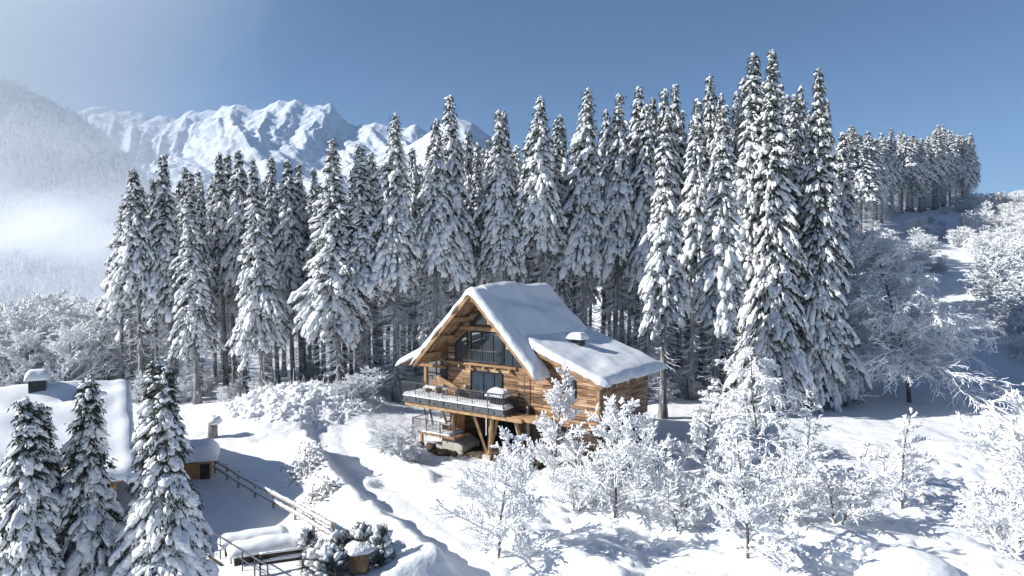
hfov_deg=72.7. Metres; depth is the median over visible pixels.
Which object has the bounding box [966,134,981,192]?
spruce tree
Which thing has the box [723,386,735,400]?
frosted shrub
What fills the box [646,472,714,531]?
frosted shrub
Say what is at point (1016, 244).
frosted tree
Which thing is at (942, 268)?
frosted shrub
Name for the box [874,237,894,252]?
frosted shrub
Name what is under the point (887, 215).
frosted shrub
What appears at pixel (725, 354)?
spruce tree
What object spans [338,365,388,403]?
frosted shrub
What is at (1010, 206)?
frosted tree
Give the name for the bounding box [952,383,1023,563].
frosted tree
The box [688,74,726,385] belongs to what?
spruce tree
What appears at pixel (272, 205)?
spruce tree
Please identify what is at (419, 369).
frosted shrub
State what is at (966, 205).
frosted tree
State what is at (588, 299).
spruce tree
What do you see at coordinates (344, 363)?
spruce tree
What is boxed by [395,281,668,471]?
chalet
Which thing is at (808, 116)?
spruce tree
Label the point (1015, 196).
frosted tree
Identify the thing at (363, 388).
frosted shrub
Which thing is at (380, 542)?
conifer bush
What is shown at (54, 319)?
frosted tree
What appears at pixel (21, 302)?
frosted tree
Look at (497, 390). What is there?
outdoor table
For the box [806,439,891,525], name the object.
frosted shrub
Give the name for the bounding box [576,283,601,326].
spruce tree
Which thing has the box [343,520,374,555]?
conifer bush
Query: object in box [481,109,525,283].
spruce tree
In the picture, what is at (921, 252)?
frosted shrub
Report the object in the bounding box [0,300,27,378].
frosted tree
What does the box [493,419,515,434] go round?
window
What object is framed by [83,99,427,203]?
mountain range
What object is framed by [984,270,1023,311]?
frosted tree
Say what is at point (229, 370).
spruce tree
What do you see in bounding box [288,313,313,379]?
spruce tree
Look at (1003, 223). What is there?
frosted tree
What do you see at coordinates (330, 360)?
spruce tree
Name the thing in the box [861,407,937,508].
frosted tree
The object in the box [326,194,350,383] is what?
spruce tree
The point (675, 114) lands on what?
spruce tree
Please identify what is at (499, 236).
spruce tree
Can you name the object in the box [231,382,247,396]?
frosted shrub
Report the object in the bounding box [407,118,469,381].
spruce tree
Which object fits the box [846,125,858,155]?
spruce tree
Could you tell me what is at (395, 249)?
spruce tree
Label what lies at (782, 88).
spruce tree
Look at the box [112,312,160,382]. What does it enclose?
tree
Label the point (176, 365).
spruce tree
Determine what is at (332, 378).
spruce tree
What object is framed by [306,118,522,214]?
mountain
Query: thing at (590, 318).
spruce tree
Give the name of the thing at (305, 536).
conifer bush
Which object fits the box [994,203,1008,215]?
frosted tree
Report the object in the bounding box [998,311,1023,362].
frosted tree
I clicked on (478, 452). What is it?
bare ground
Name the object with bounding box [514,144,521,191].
spruce tree
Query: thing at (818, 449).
frosted tree
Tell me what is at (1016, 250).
frosted tree
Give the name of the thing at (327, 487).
shrub
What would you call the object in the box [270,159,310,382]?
spruce tree
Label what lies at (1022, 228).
frosted tree
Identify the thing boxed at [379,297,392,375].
spruce tree
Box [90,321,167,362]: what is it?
frosted tree
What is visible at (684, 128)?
spruce tree
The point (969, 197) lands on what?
frosted tree
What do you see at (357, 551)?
planter
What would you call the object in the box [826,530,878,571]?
snowy bush
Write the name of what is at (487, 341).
window
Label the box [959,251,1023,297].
frosted tree
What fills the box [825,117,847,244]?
spruce tree
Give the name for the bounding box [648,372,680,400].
frosted shrub
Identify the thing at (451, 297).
spruce tree
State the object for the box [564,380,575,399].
window
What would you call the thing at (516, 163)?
spruce tree
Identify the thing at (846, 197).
spruce tree
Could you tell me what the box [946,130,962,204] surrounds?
spruce tree
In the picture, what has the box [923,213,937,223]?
frosted shrub
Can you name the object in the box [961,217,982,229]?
frosted tree
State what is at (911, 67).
sky
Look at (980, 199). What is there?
frosted tree
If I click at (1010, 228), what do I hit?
frosted tree
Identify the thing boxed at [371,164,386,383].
spruce tree
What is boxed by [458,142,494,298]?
spruce tree
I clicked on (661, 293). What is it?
spruce tree
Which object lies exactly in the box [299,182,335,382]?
spruce tree
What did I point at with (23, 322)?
frosted tree
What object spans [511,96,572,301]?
spruce tree
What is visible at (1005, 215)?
frosted tree
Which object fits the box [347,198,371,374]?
spruce tree
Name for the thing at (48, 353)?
frosted tree
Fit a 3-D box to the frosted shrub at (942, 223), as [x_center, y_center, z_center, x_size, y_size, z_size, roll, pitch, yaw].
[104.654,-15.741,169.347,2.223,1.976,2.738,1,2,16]
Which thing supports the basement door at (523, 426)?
in the chalet
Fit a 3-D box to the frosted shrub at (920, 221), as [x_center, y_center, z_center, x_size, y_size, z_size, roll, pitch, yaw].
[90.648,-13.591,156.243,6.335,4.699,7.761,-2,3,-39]
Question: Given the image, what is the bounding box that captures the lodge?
[0,369,138,520]
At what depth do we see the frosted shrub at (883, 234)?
138.26 m
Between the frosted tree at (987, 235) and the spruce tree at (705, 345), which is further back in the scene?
the frosted tree at (987, 235)
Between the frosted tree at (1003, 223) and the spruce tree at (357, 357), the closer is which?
the spruce tree at (357, 357)
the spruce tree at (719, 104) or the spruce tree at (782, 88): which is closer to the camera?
the spruce tree at (719, 104)
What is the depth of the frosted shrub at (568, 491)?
41.62 m
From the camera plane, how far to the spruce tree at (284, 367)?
99.59 m
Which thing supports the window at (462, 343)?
in the chalet
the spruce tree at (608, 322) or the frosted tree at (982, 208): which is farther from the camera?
the frosted tree at (982, 208)
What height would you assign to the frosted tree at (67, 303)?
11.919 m
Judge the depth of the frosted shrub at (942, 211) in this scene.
185.35 m
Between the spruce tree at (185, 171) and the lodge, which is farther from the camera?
the spruce tree at (185, 171)
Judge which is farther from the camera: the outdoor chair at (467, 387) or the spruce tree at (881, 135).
the spruce tree at (881, 135)
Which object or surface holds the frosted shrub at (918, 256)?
on the ground at (396, 493)
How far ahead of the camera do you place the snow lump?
49.29 m
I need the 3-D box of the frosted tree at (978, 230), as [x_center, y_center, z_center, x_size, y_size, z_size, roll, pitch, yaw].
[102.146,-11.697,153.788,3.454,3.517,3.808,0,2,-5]
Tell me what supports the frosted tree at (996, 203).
on the ground at (396, 493)
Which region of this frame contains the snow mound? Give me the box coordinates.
[852,547,959,575]
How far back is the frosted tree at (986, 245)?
137.82 m
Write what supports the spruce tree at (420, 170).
on the ground at (396, 493)
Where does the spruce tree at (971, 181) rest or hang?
on the ground at (396, 493)
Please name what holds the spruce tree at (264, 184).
on the ground at (396, 493)
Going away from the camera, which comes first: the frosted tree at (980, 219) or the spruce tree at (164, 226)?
the spruce tree at (164, 226)
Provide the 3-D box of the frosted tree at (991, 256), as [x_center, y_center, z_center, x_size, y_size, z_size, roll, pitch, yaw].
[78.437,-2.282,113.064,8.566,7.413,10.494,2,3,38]
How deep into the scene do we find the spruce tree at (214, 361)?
87.49 m
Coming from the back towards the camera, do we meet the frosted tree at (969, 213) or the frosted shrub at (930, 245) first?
the frosted tree at (969, 213)
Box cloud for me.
[78,106,111,118]
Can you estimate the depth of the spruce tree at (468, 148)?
81.15 m
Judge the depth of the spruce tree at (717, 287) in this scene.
63.92 m
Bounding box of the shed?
[183,438,219,479]
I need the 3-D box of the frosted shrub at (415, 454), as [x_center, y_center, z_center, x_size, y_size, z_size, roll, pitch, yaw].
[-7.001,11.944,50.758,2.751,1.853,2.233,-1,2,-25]
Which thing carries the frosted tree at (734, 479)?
on the ground at (396, 493)
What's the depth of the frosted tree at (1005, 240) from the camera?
140.83 m
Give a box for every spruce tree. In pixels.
[0,395,66,575]
[34,401,70,494]
[53,374,123,575]
[94,204,142,383]
[104,167,161,402]
[108,358,217,575]
[111,198,149,392]
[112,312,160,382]
[124,364,218,575]
[128,195,159,374]
[132,154,184,399]
[136,179,175,366]
[137,192,162,364]
[164,190,183,376]
[167,172,226,404]
[175,180,192,374]
[176,167,193,376]
[180,185,219,396]
[193,170,230,382]
[203,184,222,384]
[205,151,241,392]
[214,154,241,387]
[216,149,254,393]
[217,323,222,374]
[219,311,238,377]
[225,157,296,387]
[225,169,258,380]
[231,309,250,371]
[257,179,288,385]
[259,199,272,383]
[263,156,295,384]
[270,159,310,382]
[274,202,297,376]
[286,138,372,384]
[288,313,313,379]
[293,164,312,381]
[293,191,320,378]
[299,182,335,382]
[306,168,326,380]
[318,350,350,383]
[319,338,341,379]
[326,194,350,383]
[331,180,356,380]
[341,144,396,394]
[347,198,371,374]
[353,344,360,370]
[354,339,360,365]
[355,152,388,376]
[365,112,421,402]
[371,161,391,382]
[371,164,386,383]
[371,186,385,365]
[375,207,420,391]
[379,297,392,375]
[380,295,413,355]
[399,147,422,381]
[399,152,427,372]
[400,156,412,354]
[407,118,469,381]
[408,143,446,379]
[412,164,426,366]
[419,152,427,188]
[427,95,484,322]
[443,282,450,312]
[445,284,452,306]
[448,130,474,293]
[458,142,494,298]
[473,109,530,284]
[480,148,486,193]
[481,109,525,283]
[483,140,493,228]
[509,140,539,283]
[510,155,517,185]
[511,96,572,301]
[511,150,517,187]
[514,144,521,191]
[536,119,573,309]
[548,87,612,332]
[552,115,580,312]
[568,131,597,318]
[569,286,602,317]
[576,275,595,322]
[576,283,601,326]
[587,93,639,341]
[588,109,618,334]
[588,115,633,345]
[588,286,600,328]
[592,284,607,335]
[597,288,619,336]
[600,268,644,347]
[607,86,651,351]
[619,104,660,395]
[619,309,640,346]
[624,299,653,355]
[636,113,694,418]
[640,97,659,352]
[651,89,687,392]
[652,324,675,356]
[670,84,695,384]
[670,110,689,358]
[670,111,689,368]
[676,98,711,400]
[682,154,699,347]
[683,121,692,336]
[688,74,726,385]
[688,105,749,418]
[694,317,708,372]
[695,133,708,377]
[696,93,733,394]
[718,113,729,358]
[721,91,738,373]
[722,49,824,413]
[722,53,768,402]
[728,52,760,395]
[731,77,746,314]
[760,79,766,137]
[775,92,786,154]
[778,82,787,169]
[780,68,872,411]
[783,94,790,147]
[784,94,807,302]
[796,85,810,185]
[805,110,812,127]
[807,99,834,173]
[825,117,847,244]
[834,132,861,357]
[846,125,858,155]
[847,143,861,229]
[852,145,890,235]
[854,144,871,230]
[862,131,887,230]
[869,141,891,229]
[869,145,894,222]
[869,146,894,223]
[870,139,890,227]
[872,140,900,218]
[878,133,895,219]
[878,137,898,223]
[885,128,903,218]
[891,153,907,214]
[893,136,926,211]
[894,132,904,205]
[894,136,922,213]
[896,135,911,207]
[904,135,928,212]
[909,154,932,211]
[910,138,939,212]
[917,139,942,210]
[926,131,949,209]
[926,178,948,203]
[928,133,954,209]
[929,166,952,208]
[930,125,951,207]
[939,124,956,206]
[943,167,956,206]
[945,131,962,205]
[945,134,964,205]
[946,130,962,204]
[953,135,960,200]
[954,139,976,200]
[955,135,976,198]
[963,133,979,199]
[963,134,980,193]
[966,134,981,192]
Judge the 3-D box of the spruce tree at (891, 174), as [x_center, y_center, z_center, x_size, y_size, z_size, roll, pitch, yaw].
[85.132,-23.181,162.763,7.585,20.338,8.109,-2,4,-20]
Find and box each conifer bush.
[296,526,320,551]
[296,535,336,575]
[308,542,355,575]
[328,529,352,549]
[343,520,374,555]
[366,522,396,568]
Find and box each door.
[200,464,209,479]
[470,370,502,400]
[521,422,532,441]
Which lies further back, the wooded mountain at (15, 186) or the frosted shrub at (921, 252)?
the wooded mountain at (15, 186)
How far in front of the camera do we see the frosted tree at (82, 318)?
100.59 m
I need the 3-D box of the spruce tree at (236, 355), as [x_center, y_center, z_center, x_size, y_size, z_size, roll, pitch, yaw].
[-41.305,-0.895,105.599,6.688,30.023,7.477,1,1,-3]
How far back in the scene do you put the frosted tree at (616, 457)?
39.07 m
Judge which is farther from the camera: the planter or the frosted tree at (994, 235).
the frosted tree at (994, 235)
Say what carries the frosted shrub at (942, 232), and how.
on the ground at (396, 493)
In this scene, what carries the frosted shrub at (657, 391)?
on the ground at (396, 493)
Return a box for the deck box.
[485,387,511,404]
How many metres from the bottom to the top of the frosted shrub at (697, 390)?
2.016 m
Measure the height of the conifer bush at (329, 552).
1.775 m
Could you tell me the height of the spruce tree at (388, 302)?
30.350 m
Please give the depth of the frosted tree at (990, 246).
131.71 m
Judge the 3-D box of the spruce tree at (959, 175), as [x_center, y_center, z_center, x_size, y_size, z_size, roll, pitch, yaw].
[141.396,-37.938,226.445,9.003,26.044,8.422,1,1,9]
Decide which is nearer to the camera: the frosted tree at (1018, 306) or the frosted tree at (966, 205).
the frosted tree at (1018, 306)
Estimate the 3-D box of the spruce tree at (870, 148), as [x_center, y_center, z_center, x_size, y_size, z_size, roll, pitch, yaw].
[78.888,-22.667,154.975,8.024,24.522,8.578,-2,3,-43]
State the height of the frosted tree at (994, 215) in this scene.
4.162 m
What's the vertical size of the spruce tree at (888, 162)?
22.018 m
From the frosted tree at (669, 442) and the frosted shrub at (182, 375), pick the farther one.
the frosted shrub at (182, 375)
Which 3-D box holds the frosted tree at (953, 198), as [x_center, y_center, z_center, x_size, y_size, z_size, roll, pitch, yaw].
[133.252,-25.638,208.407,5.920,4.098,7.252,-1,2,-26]
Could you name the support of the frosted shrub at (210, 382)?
on the ground at (396, 493)
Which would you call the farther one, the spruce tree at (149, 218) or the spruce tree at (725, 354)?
the spruce tree at (725, 354)
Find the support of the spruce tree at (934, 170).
on the ground at (396, 493)
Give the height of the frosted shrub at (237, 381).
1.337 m
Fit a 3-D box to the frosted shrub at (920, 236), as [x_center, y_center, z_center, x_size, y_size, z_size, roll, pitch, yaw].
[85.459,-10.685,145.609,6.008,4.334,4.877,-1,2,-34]
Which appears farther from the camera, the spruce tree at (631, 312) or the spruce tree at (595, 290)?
the spruce tree at (595, 290)
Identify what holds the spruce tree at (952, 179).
on the ground at (396, 493)
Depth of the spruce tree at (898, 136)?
197.71 m
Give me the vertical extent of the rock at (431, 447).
0.711 m
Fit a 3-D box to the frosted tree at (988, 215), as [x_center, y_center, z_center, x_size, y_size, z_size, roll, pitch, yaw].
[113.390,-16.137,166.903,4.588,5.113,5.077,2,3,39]
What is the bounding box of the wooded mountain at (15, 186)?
[0,85,150,305]
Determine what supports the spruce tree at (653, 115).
on the ground at (396, 493)
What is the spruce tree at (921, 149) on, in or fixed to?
on the ground at (396, 493)
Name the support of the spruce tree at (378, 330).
on the ground at (396, 493)
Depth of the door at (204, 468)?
47.16 m
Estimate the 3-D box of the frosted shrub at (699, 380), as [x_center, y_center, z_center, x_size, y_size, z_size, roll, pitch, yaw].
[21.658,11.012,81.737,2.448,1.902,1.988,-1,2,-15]
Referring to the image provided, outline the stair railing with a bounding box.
[209,532,268,575]
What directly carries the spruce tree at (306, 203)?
on the ground at (396, 493)
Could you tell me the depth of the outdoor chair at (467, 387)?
53.16 m
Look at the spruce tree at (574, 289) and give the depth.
79.43 m
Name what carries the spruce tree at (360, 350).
on the ground at (396, 493)
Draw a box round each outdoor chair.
[465,385,471,397]
[473,386,480,399]
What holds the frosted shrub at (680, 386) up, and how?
on the ground at (396, 493)
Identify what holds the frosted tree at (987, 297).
on the ground at (396, 493)
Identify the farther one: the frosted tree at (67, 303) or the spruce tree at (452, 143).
the frosted tree at (67, 303)
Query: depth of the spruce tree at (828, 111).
81.46 m
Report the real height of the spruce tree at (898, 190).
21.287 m
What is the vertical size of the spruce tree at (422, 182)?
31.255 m
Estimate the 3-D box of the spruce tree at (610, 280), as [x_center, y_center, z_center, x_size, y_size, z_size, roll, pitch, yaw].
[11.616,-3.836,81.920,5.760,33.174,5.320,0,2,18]
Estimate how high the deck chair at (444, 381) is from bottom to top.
1.758 m
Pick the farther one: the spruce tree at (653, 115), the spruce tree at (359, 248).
the spruce tree at (653, 115)
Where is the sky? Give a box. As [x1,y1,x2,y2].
[0,0,1023,207]
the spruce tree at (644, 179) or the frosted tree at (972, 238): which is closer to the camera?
the spruce tree at (644, 179)
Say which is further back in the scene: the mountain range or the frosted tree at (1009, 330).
the mountain range
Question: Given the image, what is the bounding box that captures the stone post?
[205,414,222,438]
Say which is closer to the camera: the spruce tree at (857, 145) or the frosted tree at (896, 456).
the frosted tree at (896, 456)
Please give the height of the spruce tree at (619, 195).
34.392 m
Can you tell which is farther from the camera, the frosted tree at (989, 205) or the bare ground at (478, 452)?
the frosted tree at (989, 205)
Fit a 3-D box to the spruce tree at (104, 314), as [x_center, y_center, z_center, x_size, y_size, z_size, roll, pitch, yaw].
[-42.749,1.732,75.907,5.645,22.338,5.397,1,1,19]
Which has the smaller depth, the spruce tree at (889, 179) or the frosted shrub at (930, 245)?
the frosted shrub at (930, 245)
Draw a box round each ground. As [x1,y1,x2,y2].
[12,207,1023,575]
[458,435,545,470]
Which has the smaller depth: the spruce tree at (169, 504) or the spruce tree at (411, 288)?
the spruce tree at (169, 504)
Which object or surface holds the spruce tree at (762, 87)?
on the ground at (396, 493)
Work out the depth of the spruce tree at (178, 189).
84.40 m
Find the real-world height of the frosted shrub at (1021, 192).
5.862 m
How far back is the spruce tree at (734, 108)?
86.65 m
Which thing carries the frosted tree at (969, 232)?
on the ground at (396, 493)
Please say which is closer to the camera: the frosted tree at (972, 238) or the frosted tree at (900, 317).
the frosted tree at (900, 317)
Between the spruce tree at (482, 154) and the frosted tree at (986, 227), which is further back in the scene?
the frosted tree at (986, 227)
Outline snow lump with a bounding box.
[511,454,524,467]
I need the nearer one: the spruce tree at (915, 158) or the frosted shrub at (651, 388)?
the frosted shrub at (651, 388)
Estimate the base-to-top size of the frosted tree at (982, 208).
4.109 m
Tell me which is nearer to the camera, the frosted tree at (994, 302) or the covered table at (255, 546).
the covered table at (255, 546)
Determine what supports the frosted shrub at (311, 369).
on the ground at (396, 493)
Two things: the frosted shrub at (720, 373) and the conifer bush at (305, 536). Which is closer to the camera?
the conifer bush at (305, 536)
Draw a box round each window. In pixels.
[455,331,467,361]
[469,312,490,326]
[470,331,502,364]
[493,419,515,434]
[503,342,521,366]
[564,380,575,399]
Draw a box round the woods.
[0,77,173,305]
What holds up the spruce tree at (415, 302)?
on the ground at (396, 493)
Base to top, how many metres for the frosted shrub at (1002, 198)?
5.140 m
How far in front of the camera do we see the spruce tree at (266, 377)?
88.06 m
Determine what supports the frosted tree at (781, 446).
on the ground at (396, 493)
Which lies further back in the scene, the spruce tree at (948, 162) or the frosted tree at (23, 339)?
the spruce tree at (948, 162)
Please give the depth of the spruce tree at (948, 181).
211.97 m
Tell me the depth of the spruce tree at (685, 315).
86.52 m
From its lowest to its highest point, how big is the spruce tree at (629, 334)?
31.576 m
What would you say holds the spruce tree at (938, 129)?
on the ground at (396, 493)
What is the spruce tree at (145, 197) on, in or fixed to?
on the ground at (396, 493)
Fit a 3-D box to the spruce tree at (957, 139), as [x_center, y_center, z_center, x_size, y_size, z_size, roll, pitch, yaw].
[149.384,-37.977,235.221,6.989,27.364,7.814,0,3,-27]
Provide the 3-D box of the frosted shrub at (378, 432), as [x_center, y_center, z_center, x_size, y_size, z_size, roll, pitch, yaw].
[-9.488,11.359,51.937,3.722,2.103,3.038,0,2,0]
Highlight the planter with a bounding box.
[345,540,375,573]
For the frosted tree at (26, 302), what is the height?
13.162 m
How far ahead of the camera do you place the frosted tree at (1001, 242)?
134.91 m
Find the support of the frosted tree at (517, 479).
on the ground at (396, 493)
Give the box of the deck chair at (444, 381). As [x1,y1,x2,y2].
[435,375,459,395]
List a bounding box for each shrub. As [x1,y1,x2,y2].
[126,358,167,384]
[130,371,148,405]
[174,367,207,391]
[174,376,208,401]
[187,367,222,393]
[214,385,236,403]
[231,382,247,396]
[232,378,242,386]
[277,442,343,514]
[295,357,320,378]
[298,361,328,378]
[330,375,361,397]
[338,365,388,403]
[345,375,378,401]
[360,426,407,456]
[368,422,422,456]
[373,354,423,390]
[373,376,391,394]
[400,437,430,463]
[412,366,423,388]
[544,447,626,511]
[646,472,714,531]
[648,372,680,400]
[648,383,670,400]
[666,368,702,396]
[693,382,709,398]
[694,373,704,387]
[696,447,759,511]
[703,364,726,383]
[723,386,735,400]
[746,445,830,524]
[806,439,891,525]
[845,389,864,401]
[863,220,894,235]
[864,227,899,249]
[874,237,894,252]
[876,258,901,276]
[883,208,896,219]
[891,206,903,216]
[892,247,920,271]
[898,217,932,235]
[905,227,931,244]
[911,252,928,268]
[914,248,929,259]
[916,241,941,260]
[921,220,934,230]
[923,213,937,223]
[924,236,941,247]
[926,256,946,272]
[932,227,949,238]
[932,262,950,272]
[935,254,947,261]
[937,205,953,214]
[937,219,947,226]
[947,479,1023,558]
[969,196,996,213]
[986,191,1013,204]
[1010,190,1023,205]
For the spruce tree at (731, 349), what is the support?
on the ground at (396, 493)
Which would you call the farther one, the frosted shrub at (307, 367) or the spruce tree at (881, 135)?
the spruce tree at (881, 135)
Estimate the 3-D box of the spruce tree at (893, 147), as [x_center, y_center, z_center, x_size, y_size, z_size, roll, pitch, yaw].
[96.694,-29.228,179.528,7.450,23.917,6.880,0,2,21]
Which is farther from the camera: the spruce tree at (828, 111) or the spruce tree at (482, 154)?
the spruce tree at (482, 154)
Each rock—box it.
[427,444,434,452]
[432,449,448,455]
[447,451,457,456]
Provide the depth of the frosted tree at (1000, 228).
156.27 m
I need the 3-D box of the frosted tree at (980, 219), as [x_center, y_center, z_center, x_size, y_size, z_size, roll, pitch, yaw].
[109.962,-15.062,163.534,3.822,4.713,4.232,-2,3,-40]
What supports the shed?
on the ground at (396, 493)
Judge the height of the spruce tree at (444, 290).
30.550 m
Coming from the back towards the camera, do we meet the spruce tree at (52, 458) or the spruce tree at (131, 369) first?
the spruce tree at (131, 369)
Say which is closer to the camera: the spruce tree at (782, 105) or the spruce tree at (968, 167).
the spruce tree at (782, 105)
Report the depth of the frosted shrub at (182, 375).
79.65 m
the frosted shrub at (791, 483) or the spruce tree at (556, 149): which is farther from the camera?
the spruce tree at (556, 149)
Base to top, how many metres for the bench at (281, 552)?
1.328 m
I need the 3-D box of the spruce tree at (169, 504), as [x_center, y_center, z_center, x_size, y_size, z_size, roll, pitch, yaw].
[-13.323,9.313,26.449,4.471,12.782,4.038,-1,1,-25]
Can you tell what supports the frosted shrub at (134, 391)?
on the ground at (396, 493)
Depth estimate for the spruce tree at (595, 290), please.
114.90 m
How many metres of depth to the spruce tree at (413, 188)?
82.26 m
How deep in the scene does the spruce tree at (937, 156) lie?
196.37 m
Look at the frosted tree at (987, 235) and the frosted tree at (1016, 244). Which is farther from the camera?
the frosted tree at (987, 235)
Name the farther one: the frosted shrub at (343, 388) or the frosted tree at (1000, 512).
the frosted shrub at (343, 388)
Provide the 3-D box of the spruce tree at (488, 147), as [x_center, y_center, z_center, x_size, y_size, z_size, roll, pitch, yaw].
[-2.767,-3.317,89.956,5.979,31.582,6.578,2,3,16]
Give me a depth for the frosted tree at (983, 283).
106.83 m
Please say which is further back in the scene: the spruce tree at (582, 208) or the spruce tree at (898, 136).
the spruce tree at (898, 136)
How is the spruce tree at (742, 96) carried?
on the ground at (396, 493)
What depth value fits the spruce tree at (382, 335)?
108.87 m
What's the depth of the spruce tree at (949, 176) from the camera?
204.12 m
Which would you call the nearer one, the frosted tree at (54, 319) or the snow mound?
the snow mound
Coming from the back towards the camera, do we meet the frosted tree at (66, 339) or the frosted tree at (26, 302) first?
the frosted tree at (26, 302)
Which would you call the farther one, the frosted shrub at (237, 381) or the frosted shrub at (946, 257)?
the frosted shrub at (946, 257)
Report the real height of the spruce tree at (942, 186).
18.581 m
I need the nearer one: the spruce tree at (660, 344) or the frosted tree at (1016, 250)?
the spruce tree at (660, 344)
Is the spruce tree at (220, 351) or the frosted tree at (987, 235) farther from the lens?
the frosted tree at (987, 235)
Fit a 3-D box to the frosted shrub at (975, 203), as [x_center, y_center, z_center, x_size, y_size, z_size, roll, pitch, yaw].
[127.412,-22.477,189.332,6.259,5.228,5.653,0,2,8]
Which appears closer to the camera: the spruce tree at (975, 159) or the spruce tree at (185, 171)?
the spruce tree at (185, 171)
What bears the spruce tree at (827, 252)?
on the ground at (396, 493)
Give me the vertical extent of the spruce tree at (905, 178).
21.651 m
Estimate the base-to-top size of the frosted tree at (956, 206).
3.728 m
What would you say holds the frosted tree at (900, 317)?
on the ground at (396, 493)
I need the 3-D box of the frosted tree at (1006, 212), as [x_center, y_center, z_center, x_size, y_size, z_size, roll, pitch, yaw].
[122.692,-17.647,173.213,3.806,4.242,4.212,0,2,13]
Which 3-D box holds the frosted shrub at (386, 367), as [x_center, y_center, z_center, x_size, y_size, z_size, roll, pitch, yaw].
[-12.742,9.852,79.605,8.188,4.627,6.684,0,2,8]
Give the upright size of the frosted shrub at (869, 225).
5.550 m
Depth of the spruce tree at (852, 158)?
148.76 m
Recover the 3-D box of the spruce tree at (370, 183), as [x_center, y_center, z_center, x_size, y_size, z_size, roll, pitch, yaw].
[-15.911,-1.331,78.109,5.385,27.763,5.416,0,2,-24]
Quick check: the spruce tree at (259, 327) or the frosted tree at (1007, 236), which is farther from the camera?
the frosted tree at (1007, 236)
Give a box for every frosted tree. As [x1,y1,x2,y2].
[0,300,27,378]
[0,302,71,386]
[0,325,63,386]
[7,298,38,308]
[11,317,61,382]
[16,288,95,382]
[21,292,68,325]
[25,310,79,372]
[27,322,107,382]
[35,327,105,381]
[38,320,115,382]
[39,301,93,322]
[50,295,136,379]
[65,293,99,310]
[67,306,102,375]
[86,317,137,378]
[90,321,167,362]
[125,322,185,376]
[428,426,554,558]
[517,363,594,481]
[549,393,693,517]
[629,413,701,492]
[671,379,741,473]
[697,419,805,566]
[699,346,816,497]
[785,391,834,459]
[822,227,1023,418]
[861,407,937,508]
[943,226,976,247]
[946,195,965,205]
[952,200,965,211]
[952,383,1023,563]
[956,200,973,212]
[956,210,978,225]
[958,225,976,243]
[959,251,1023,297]
[960,235,985,259]
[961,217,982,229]
[963,251,1017,294]
[964,194,975,201]
[964,256,1023,307]
[967,232,979,244]
[967,255,981,273]
[971,214,991,227]
[972,195,992,207]
[972,227,980,240]
[974,210,994,225]
[975,206,989,212]
[975,225,996,232]
[975,240,997,251]
[975,269,1023,314]
[976,242,998,261]
[977,291,1023,333]
[978,230,998,241]
[980,231,993,241]
[980,288,1021,329]
[981,200,992,212]
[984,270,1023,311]
[986,210,997,224]
[987,237,1007,252]
[987,242,1023,284]
[990,201,1008,213]
[992,216,1018,231]
[992,225,1005,232]
[993,214,1011,226]
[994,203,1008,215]
[994,230,1007,239]
[995,236,1006,245]
[997,209,1012,221]
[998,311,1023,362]
[1000,232,1014,246]
[1002,225,1023,240]
[1002,242,1023,255]
[1002,313,1023,351]
[1003,202,1015,216]
[1004,237,1023,253]
[1008,194,1023,205]
[1011,206,1023,217]
[1011,213,1023,226]
[1014,223,1023,238]
[1015,202,1023,214]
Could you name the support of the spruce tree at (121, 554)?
on the ground at (396, 493)
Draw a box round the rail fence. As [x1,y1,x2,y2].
[213,460,334,534]
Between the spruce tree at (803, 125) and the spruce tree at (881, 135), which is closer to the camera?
the spruce tree at (803, 125)
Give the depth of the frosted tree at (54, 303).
93.05 m
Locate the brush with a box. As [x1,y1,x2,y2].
[217,373,384,428]
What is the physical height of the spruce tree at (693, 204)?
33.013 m
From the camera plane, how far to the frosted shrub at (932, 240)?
142.66 m
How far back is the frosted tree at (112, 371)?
96.18 m
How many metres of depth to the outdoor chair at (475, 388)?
52.83 m
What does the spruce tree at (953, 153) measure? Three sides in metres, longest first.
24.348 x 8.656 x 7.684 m
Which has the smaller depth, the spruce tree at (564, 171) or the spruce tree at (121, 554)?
the spruce tree at (121, 554)
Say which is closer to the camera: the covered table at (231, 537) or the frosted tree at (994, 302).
the covered table at (231, 537)
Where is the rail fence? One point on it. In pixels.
(312, 514)
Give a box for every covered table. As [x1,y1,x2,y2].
[217,525,289,556]
[226,531,306,566]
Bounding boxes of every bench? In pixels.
[259,547,302,575]
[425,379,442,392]
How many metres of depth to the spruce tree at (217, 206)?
78.88 m
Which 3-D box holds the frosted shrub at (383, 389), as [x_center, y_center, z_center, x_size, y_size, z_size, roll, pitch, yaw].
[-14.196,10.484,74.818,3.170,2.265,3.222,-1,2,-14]
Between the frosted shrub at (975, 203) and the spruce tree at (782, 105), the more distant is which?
the frosted shrub at (975, 203)
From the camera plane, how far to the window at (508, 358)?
51.59 m
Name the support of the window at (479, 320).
in the chalet
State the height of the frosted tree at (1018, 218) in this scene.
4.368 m
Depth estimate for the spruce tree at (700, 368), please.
91.75 m
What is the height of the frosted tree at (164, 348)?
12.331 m
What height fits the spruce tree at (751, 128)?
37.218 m
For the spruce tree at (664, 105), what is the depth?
77.03 m
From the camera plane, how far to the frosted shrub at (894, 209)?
180.86 m
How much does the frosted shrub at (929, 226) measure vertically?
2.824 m
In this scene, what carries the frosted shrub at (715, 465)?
on the ground at (396, 493)
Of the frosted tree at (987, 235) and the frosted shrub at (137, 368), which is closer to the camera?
the frosted shrub at (137, 368)

